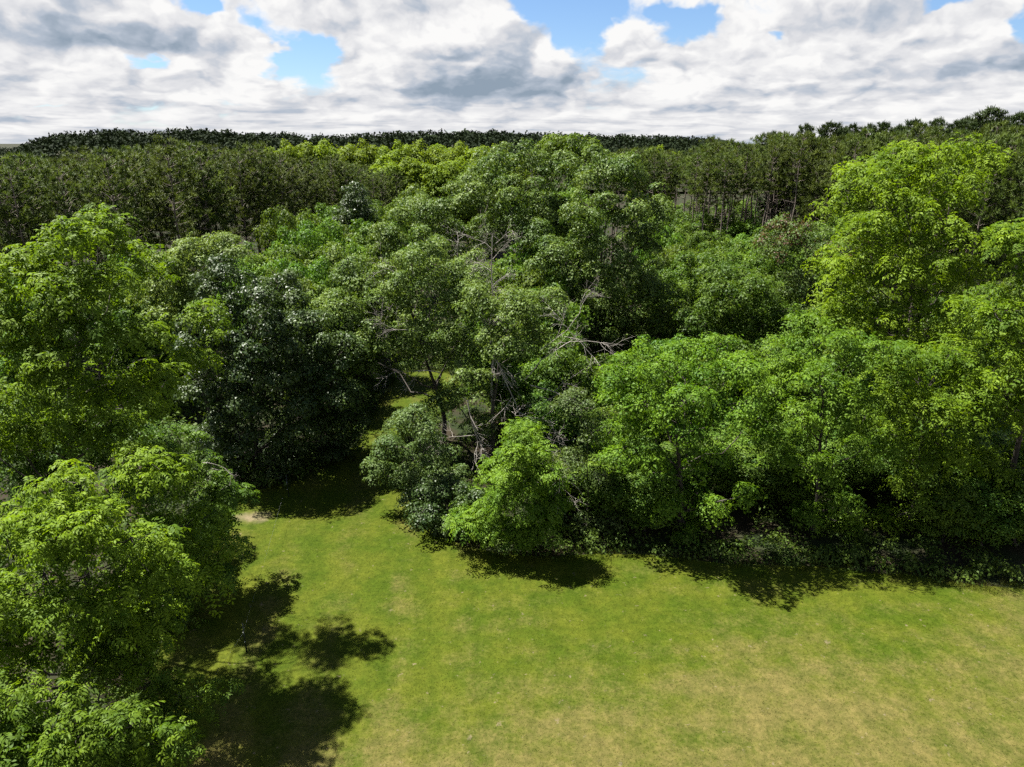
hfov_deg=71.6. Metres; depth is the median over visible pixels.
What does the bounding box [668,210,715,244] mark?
young tree
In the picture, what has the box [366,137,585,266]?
maple tree
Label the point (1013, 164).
red pine
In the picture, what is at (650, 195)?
aspen tree
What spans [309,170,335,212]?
red pine
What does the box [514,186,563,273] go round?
young tree
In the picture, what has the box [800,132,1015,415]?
walnut tree
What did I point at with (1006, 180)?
red pine
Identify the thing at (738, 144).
red pine
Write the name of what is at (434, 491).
shrub
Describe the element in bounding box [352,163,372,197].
red pine
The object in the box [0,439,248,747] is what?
walnut tree
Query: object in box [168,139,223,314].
red pine
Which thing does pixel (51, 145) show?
distant forest
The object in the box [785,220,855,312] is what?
young tree
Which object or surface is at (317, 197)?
red pine
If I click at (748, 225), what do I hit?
young tree
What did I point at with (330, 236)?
young tree
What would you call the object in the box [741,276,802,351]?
young tree
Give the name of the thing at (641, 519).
bush
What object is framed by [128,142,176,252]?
red pine
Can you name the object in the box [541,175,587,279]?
young tree
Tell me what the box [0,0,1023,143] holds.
sky
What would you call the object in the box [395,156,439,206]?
aspen tree
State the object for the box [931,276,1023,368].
young tree
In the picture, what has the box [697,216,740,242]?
young tree
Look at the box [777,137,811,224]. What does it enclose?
red pine
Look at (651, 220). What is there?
young tree
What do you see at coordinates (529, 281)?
young tree
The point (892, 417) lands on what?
bush
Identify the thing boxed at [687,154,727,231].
red pine
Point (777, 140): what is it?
red pine
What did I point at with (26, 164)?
red pine
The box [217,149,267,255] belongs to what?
red pine
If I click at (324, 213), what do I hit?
young tree
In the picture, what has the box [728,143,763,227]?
red pine
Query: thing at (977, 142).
red pine
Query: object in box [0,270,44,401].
young tree
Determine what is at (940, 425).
bush
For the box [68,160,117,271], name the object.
red pine
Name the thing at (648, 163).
red pine
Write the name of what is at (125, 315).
young tree
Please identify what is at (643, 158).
red pine
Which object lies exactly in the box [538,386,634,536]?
buckthorn bush
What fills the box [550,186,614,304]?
young tree
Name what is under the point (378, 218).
young tree
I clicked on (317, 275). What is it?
young tree
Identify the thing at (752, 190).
red pine
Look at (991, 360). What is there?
young tree
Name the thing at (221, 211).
red pine
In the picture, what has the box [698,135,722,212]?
red pine
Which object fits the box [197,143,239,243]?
red pine
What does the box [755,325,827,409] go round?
young tree
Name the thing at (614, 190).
red pine
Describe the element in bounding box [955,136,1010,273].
red pine
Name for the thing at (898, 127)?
white pine
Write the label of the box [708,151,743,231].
red pine
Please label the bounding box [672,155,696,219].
red pine
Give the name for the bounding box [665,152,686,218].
red pine
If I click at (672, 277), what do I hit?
young tree
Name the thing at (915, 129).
red pine
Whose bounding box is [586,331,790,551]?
box elder
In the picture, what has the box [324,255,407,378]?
young tree
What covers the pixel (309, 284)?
young tree
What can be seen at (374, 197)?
red pine
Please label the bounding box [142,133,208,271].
red pine
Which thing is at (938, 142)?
red pine
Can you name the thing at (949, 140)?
red pine
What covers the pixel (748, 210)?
young tree
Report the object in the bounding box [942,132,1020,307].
deciduous tree
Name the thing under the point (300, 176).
red pine
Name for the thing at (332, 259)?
young tree
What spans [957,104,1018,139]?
white pine
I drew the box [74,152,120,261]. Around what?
red pine
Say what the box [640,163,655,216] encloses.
red pine
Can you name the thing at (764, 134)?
red pine
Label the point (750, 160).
red pine
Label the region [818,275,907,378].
young tree
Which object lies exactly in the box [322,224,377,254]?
young tree
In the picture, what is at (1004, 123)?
red pine
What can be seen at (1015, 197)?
red pine
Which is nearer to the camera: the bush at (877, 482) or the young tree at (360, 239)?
the bush at (877, 482)
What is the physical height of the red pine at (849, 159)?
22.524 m
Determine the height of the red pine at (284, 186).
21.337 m
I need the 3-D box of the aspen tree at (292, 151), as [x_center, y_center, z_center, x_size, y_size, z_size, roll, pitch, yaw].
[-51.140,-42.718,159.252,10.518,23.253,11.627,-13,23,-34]
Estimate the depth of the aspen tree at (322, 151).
160.80 m
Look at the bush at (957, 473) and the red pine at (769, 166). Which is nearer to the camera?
the bush at (957, 473)
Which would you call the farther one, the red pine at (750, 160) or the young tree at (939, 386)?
the red pine at (750, 160)
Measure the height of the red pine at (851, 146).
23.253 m
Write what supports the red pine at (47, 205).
on the ground at (744, 530)
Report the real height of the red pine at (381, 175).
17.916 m
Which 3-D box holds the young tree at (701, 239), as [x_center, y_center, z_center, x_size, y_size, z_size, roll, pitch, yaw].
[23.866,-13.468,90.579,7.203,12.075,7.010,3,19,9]
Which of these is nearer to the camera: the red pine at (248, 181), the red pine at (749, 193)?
the red pine at (248, 181)
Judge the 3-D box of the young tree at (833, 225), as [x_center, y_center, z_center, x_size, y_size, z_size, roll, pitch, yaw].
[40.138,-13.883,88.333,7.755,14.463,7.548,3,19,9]
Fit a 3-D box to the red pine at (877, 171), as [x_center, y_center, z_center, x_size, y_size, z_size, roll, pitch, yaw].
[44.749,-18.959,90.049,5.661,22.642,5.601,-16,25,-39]
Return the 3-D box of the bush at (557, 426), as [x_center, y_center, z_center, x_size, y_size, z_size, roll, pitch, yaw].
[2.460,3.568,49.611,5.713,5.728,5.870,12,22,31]
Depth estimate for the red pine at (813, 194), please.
94.71 m
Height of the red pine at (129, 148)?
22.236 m
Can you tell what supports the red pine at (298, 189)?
on the ground at (744, 530)
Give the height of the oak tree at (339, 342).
13.950 m
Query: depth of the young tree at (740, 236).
93.59 m
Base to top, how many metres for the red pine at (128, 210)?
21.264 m
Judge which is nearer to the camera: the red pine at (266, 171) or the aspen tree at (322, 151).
the red pine at (266, 171)
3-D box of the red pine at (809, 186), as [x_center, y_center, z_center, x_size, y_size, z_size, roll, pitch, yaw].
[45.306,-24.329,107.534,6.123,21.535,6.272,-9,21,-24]
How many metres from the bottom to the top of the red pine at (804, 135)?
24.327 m
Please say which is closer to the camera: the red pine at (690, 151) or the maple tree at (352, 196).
the maple tree at (352, 196)
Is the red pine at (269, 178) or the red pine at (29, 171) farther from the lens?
the red pine at (269, 178)
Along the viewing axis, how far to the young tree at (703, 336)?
58.78 m
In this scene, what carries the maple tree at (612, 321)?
on the ground at (744, 530)
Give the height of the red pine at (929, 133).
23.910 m
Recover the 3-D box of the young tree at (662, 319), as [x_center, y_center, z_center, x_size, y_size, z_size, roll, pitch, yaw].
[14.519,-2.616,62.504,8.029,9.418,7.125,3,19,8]
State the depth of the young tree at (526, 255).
64.56 m
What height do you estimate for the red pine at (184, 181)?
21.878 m
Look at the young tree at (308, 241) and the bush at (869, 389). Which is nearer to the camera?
the bush at (869, 389)
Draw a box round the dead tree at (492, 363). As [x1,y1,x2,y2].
[444,218,526,404]
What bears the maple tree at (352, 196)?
on the ground at (744, 530)
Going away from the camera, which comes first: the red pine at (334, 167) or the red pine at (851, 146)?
the red pine at (851, 146)
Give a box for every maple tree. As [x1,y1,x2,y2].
[121,229,253,421]
[306,223,493,441]
[327,181,381,233]
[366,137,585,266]
[420,275,637,469]
[508,143,679,380]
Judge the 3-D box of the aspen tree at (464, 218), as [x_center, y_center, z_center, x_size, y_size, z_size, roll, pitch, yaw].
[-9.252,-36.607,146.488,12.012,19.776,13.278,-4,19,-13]
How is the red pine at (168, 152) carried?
on the ground at (744, 530)
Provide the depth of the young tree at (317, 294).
57.78 m
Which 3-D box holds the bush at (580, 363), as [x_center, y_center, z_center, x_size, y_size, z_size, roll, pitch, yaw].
[3.695,1.091,53.003,5.990,8.416,6.155,14,23,36]
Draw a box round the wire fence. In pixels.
[162,475,288,765]
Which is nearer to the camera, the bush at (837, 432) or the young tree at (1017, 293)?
the bush at (837, 432)
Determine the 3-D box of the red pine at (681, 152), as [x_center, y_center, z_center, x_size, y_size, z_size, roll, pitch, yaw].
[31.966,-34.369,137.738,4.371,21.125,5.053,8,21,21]
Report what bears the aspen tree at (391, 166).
on the ground at (744, 530)
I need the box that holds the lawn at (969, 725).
[153,371,1023,766]
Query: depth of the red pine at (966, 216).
74.00 m
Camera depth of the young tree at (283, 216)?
75.73 m
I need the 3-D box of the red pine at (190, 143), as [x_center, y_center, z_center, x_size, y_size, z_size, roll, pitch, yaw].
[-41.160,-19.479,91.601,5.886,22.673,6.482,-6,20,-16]
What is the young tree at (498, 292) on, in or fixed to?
on the ground at (744, 530)
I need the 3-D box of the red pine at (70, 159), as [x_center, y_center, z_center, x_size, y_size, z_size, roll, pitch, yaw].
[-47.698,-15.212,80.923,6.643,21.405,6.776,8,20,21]
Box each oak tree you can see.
[170,253,332,486]
[260,275,380,464]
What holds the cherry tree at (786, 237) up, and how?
on the ground at (744, 530)
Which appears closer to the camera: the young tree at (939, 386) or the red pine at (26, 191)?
the young tree at (939, 386)
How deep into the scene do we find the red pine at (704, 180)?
119.28 m
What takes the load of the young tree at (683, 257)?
on the ground at (744, 530)
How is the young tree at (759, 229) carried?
on the ground at (744, 530)
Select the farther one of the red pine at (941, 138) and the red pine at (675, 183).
the red pine at (675, 183)
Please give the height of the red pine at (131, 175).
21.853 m
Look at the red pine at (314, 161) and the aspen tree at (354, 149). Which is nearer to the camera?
the red pine at (314, 161)
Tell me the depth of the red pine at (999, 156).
87.86 m
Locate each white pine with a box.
[751,130,777,227]
[765,134,794,226]
[783,122,815,227]
[798,120,844,223]
[826,127,851,138]
[845,122,862,134]
[859,122,879,142]
[876,121,892,134]
[892,123,907,131]
[894,116,927,247]
[917,116,951,138]
[945,120,964,138]
[952,115,970,129]
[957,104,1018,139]
[1008,110,1023,131]
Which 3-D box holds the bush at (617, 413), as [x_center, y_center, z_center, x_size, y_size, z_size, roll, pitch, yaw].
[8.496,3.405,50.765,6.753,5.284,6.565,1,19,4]
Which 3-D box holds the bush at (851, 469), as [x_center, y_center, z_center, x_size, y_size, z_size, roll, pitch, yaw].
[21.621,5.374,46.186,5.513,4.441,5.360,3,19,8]
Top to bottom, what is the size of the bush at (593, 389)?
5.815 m
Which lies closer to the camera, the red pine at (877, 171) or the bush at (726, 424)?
the bush at (726, 424)
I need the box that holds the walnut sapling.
[441,416,574,557]
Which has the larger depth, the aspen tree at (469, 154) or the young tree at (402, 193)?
the aspen tree at (469, 154)
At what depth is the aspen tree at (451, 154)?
168.74 m
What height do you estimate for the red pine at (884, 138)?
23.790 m
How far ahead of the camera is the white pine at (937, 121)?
123.26 m
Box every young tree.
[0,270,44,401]
[0,313,71,411]
[75,270,131,392]
[82,282,190,388]
[106,249,210,400]
[212,240,261,328]
[213,258,284,364]
[233,241,304,308]
[245,266,331,402]
[247,205,312,262]
[260,226,327,269]
[272,206,329,243]
[274,255,338,294]
[278,241,363,297]
[293,281,365,407]
[294,215,348,259]
[310,202,350,234]
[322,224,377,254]
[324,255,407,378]
[332,240,383,287]
[335,204,391,259]
[344,218,418,316]
[364,196,421,247]
[397,188,447,295]
[448,250,528,367]
[451,296,554,425]
[463,273,524,358]
[478,265,566,330]
[505,322,587,404]
[506,243,567,284]
[507,270,571,328]
[513,282,598,363]
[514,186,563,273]
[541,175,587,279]
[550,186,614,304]
[591,353,660,416]
[626,208,688,264]
[631,298,703,350]
[633,225,684,274]
[633,333,687,390]
[640,240,696,300]
[644,263,694,324]
[653,276,719,337]
[657,247,731,279]
[660,227,715,259]
[665,200,688,227]
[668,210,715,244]
[683,230,726,253]
[685,199,711,224]
[687,311,732,385]
[695,240,748,262]
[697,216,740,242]
[697,261,746,307]
[709,197,739,230]
[712,233,748,252]
[716,261,778,352]
[717,248,782,316]
[719,216,768,239]
[727,197,763,232]
[730,232,759,253]
[740,237,803,304]
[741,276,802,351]
[747,225,791,267]
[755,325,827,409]
[765,298,873,405]
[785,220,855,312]
[808,215,867,286]
[814,320,878,417]
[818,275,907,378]
[886,334,988,417]
[920,295,1017,395]
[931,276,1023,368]
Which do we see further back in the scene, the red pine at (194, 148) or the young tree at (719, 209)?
the young tree at (719, 209)
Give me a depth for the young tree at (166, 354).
59.73 m
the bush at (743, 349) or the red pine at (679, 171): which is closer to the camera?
the bush at (743, 349)
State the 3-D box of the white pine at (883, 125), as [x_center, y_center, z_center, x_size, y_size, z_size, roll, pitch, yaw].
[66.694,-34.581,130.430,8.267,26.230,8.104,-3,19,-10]
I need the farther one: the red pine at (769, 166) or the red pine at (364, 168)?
the red pine at (364, 168)
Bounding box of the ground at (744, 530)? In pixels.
[0,144,1023,763]
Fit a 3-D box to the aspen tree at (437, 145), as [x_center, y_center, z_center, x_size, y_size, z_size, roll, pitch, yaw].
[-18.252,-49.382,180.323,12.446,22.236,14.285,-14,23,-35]
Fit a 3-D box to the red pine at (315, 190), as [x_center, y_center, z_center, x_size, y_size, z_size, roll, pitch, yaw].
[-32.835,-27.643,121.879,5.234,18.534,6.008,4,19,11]
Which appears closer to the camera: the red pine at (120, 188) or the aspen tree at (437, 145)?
the red pine at (120, 188)
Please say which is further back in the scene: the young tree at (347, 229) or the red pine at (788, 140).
the red pine at (788, 140)
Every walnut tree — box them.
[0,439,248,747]
[0,597,245,766]
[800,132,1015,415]
[832,328,992,543]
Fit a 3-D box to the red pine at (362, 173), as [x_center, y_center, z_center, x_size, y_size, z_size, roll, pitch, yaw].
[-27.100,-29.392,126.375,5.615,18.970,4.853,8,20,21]
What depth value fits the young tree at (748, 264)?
69.63 m
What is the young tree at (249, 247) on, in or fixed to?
on the ground at (744, 530)
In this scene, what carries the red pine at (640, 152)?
on the ground at (744, 530)
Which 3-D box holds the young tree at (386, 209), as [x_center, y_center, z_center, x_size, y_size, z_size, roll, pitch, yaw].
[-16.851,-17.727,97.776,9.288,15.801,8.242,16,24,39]
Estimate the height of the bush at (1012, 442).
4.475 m
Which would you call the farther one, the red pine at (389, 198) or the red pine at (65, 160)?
the red pine at (389, 198)
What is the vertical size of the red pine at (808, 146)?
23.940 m
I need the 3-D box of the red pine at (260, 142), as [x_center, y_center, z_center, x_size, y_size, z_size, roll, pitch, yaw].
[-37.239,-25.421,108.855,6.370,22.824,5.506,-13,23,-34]
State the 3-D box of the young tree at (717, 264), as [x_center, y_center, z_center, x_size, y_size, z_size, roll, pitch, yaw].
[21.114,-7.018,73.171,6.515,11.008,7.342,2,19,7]
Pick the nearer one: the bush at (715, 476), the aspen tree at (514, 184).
the bush at (715, 476)
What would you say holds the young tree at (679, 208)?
on the ground at (744, 530)
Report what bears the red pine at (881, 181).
on the ground at (744, 530)
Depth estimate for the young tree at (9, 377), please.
52.94 m
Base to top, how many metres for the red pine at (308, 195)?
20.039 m
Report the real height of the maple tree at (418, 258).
17.204 m
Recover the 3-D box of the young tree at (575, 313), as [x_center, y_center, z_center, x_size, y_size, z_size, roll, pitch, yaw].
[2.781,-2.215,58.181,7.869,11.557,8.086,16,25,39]
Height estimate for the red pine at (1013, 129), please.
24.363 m
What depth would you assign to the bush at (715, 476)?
43.90 m
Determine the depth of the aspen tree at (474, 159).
160.84 m
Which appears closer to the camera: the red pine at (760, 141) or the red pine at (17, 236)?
the red pine at (17, 236)
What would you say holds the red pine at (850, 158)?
on the ground at (744, 530)
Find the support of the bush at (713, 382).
on the ground at (744, 530)
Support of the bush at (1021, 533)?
on the ground at (744, 530)
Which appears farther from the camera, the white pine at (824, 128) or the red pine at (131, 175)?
the white pine at (824, 128)
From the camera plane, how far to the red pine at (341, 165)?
117.70 m
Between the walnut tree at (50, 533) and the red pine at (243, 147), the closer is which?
the walnut tree at (50, 533)
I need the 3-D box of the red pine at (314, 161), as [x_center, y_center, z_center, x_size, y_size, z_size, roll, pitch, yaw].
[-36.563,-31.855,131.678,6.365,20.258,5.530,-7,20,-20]
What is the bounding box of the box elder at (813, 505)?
[721,303,917,544]
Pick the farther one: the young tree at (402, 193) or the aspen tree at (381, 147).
the aspen tree at (381, 147)
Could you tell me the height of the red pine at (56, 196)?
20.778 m
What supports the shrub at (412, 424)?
on the ground at (744, 530)
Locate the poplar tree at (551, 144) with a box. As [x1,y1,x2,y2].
[521,133,603,187]
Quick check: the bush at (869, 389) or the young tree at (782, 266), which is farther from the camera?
the young tree at (782, 266)
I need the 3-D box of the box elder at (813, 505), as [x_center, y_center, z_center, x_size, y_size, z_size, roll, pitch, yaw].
[17.126,2.897,40.625,8.953,14.437,8.928,0,19,0]
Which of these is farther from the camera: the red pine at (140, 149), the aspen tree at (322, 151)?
the aspen tree at (322, 151)
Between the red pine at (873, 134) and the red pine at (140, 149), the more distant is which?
the red pine at (873, 134)
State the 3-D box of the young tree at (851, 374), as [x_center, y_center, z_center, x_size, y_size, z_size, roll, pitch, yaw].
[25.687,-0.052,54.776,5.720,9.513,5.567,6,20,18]
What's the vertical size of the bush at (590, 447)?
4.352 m
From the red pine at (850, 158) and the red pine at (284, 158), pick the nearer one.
the red pine at (850, 158)
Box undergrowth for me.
[0,259,1023,739]
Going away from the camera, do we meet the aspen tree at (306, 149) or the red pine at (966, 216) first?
the red pine at (966, 216)
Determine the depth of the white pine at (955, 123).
123.91 m
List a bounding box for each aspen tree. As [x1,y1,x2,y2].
[263,138,303,213]
[282,140,323,218]
[305,138,341,217]
[329,144,360,154]
[338,138,380,179]
[360,155,411,201]
[364,145,390,156]
[375,139,412,164]
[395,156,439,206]
[402,138,448,168]
[417,159,460,232]
[428,143,453,152]
[439,140,471,235]
[446,156,495,243]
[447,145,489,226]
[469,146,510,222]
[485,157,531,234]
[623,147,657,215]
[653,144,684,203]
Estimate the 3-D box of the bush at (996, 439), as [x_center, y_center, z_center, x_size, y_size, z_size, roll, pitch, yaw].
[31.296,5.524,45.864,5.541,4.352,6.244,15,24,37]
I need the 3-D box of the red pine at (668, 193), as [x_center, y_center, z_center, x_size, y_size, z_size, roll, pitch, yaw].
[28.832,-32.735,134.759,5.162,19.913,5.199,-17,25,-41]
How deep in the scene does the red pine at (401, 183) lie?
128.41 m
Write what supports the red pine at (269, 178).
on the ground at (744, 530)
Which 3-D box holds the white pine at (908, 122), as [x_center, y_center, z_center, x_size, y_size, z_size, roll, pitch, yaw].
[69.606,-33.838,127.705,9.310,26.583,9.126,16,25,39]
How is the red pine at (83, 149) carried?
on the ground at (744, 530)
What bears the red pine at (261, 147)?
on the ground at (744, 530)
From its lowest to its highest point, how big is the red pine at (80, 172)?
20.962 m
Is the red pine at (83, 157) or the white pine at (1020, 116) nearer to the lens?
the red pine at (83, 157)
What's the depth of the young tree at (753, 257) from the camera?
77.45 m
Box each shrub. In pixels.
[359,401,472,510]
[396,466,497,542]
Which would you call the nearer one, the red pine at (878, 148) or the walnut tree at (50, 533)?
the walnut tree at (50, 533)
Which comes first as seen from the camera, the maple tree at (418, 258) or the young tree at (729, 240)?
the maple tree at (418, 258)
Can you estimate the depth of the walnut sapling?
37.98 m
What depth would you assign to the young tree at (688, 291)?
68.21 m
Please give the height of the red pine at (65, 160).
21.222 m
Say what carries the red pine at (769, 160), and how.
on the ground at (744, 530)
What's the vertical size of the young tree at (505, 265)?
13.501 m
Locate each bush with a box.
[487,356,566,430]
[509,389,583,455]
[521,445,593,515]
[524,338,602,430]
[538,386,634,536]
[553,407,622,459]
[558,451,647,521]
[562,375,617,426]
[571,432,651,462]
[589,397,671,447]
[590,454,657,523]
[611,459,691,531]
[622,433,683,494]
[657,346,737,441]
[659,436,747,498]
[682,430,766,496]
[703,334,790,436]
[708,420,770,453]
[729,438,807,506]
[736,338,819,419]
[743,416,807,448]
[760,443,833,509]
[790,419,850,473]
[816,435,892,494]
[836,341,935,423]
[855,434,927,498]
[858,409,917,451]
[898,472,998,544]
[900,426,949,481]
[907,409,977,441]
[931,432,1008,481]
[939,471,1023,549]
[942,394,1014,445]
[970,428,1023,483]
[971,464,1023,545]
[1002,439,1023,471]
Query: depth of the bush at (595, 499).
41.56 m
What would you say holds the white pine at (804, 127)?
on the ground at (744, 530)
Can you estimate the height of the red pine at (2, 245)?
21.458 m
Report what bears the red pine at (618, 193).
on the ground at (744, 530)
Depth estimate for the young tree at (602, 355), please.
54.29 m
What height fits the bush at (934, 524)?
4.352 m
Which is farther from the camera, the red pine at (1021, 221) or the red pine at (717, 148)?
the red pine at (717, 148)
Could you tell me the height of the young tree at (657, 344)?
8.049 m
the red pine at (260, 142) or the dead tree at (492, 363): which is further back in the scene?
the red pine at (260, 142)
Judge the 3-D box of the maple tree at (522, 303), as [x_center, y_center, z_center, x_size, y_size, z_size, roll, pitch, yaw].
[0.486,-0.599,47.778,14.450,15.140,10.381,0,19,0]
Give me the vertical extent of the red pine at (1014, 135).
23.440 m
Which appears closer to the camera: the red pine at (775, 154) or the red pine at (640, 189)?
the red pine at (775, 154)
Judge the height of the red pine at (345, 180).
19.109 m
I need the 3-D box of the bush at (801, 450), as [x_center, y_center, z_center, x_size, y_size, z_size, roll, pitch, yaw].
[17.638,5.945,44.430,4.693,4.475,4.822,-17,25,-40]
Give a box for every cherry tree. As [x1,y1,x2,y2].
[672,252,804,351]
[750,212,869,335]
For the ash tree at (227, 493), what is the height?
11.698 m
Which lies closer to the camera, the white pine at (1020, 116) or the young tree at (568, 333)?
the young tree at (568, 333)
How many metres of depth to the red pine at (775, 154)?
99.63 m
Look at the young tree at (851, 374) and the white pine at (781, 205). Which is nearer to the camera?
the young tree at (851, 374)
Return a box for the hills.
[56,148,763,193]
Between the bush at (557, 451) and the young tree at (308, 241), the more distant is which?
the young tree at (308, 241)
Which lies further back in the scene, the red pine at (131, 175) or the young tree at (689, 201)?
the young tree at (689, 201)
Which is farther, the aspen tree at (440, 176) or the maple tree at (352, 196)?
the aspen tree at (440, 176)
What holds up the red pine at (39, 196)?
on the ground at (744, 530)
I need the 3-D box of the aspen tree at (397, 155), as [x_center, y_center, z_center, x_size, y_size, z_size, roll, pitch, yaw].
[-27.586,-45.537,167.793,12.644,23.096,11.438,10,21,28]
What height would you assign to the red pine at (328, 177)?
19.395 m
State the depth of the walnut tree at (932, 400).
38.64 m
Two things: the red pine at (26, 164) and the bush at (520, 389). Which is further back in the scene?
the red pine at (26, 164)
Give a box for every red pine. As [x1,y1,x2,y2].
[0,150,71,358]
[0,154,49,312]
[0,157,51,249]
[0,162,56,297]
[0,165,29,359]
[11,152,75,360]
[20,160,65,322]
[28,157,79,347]
[28,162,109,384]
[39,155,106,367]
[39,158,80,268]
[50,151,105,269]
[57,144,98,248]
[60,159,131,269]
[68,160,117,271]
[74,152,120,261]
[78,146,154,264]
[78,155,156,268]
[84,149,160,256]
[99,149,170,257]
[101,150,156,254]
[112,144,157,251]
[127,144,174,252]
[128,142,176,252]
[135,143,214,351]
[138,149,191,269]
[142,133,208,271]
[160,140,205,308]
[165,148,220,310]
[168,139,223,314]
[174,156,227,300]
[175,150,235,330]
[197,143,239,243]
[211,156,251,246]
[213,147,250,244]
[216,149,242,244]
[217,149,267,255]
[231,141,279,254]
[232,152,277,260]
[234,150,290,247]
[235,141,277,248]
[245,148,278,242]
[250,139,286,245]
[258,151,294,211]
[259,150,291,207]
[263,150,304,219]
[276,157,299,213]
[278,157,310,212]
[280,160,312,220]
[282,157,318,216]
[289,161,321,216]
[300,166,332,218]
[303,154,329,216]
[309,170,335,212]
[314,152,353,210]
[319,160,341,206]
[322,158,336,207]
[328,161,360,202]
[331,164,361,205]
[349,163,370,205]
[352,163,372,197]
[356,164,374,196]
[361,174,387,208]
[370,176,395,206]
[371,169,395,208]
[378,175,398,208]
[384,170,405,205]
[603,164,621,264]
[608,152,627,232]
[611,147,630,257]
[624,145,648,261]
[632,160,655,258]
[640,150,660,204]
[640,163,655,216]
[641,145,670,206]
[650,153,678,196]
[652,150,678,196]
[654,157,679,213]
[662,147,673,201]
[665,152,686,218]
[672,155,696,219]
[673,150,687,211]
[677,145,703,217]
[680,151,712,234]
[681,142,717,232]
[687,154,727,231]
[695,151,717,215]
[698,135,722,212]
[704,139,737,224]
[704,146,720,211]
[704,153,733,221]
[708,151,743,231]
[714,157,749,234]
[716,138,743,222]
[719,148,741,217]
[721,140,749,217]
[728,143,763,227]
[738,148,765,219]
[739,145,765,223]
[739,152,761,222]
[743,135,766,218]
[750,132,770,224]
[751,140,789,229]
[752,152,786,222]
[755,141,794,221]
[760,138,782,227]
[763,132,804,229]
[765,130,793,229]
[770,135,808,218]
[773,140,814,230]
[775,129,825,228]
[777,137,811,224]
[787,136,835,284]
[789,150,830,232]
[792,130,822,222]
[795,138,832,234]
[799,134,858,236]
[799,140,849,224]
[811,136,880,233]
[825,139,865,215]
[826,142,864,204]
[828,132,865,175]
[843,129,915,294]
[850,141,885,260]
[855,128,883,156]
[858,133,898,277]
[862,135,912,319]
[880,121,940,305]
[883,128,918,289]
[894,139,963,331]
[895,129,945,319]
[899,135,952,317]
[906,125,948,283]
[912,138,975,325]
[912,141,987,328]
[915,129,966,297]
[918,127,981,325]
[934,140,1004,298]
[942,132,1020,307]
[950,120,1017,291]
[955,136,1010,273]
[963,132,1023,297]
[964,132,1000,253]
[973,123,1010,138]
[974,124,1023,281]
[979,132,1022,279]
[980,137,1023,312]
[985,141,1023,283]
[988,127,1023,300]
[996,139,1023,265]
[999,159,1023,300]
[1004,181,1023,281]
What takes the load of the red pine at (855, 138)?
on the ground at (744, 530)
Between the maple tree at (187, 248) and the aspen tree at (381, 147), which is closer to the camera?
the maple tree at (187, 248)
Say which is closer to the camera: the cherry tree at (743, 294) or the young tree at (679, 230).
the cherry tree at (743, 294)
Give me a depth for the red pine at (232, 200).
92.99 m
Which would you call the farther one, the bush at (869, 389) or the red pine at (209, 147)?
the red pine at (209, 147)
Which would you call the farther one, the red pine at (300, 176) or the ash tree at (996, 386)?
the red pine at (300, 176)
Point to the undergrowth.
(590, 539)
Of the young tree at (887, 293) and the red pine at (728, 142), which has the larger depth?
the red pine at (728, 142)
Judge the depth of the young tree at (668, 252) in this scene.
78.67 m
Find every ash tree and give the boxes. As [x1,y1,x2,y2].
[0,202,234,614]
[0,391,262,635]
[914,217,1023,546]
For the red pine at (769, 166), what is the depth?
103.40 m
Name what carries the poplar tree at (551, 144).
on the ground at (744, 530)
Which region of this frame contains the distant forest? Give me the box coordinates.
[0,126,748,181]
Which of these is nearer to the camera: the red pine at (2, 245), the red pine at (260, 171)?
the red pine at (2, 245)
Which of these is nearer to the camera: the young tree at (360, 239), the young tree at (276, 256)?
the young tree at (276, 256)
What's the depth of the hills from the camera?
353.56 m
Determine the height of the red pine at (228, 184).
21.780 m
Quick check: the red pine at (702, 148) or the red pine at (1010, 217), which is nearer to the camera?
the red pine at (1010, 217)
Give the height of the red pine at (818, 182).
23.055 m
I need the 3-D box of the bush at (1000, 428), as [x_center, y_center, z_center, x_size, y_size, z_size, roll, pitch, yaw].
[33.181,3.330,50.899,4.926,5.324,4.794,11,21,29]
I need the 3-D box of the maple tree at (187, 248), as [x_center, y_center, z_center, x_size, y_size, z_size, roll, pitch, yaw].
[-24.284,-3.520,54.347,9.346,16.396,8.622,10,21,26]
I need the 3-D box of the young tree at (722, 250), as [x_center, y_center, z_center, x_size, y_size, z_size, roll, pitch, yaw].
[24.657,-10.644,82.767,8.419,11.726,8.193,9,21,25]
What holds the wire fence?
on the ground at (744, 530)
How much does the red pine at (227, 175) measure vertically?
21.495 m
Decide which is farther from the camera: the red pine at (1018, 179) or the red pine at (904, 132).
the red pine at (904, 132)
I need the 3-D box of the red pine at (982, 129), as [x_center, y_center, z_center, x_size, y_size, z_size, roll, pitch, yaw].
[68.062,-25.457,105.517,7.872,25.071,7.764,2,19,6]
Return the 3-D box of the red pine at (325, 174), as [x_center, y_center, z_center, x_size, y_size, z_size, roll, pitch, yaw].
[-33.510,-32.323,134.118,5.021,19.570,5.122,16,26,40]
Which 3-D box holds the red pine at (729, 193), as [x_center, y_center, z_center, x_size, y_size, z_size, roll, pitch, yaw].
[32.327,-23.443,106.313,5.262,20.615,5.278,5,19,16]
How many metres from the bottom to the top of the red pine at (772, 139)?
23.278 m
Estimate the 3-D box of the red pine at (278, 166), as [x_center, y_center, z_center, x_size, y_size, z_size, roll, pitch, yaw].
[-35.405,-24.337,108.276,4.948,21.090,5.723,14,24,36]

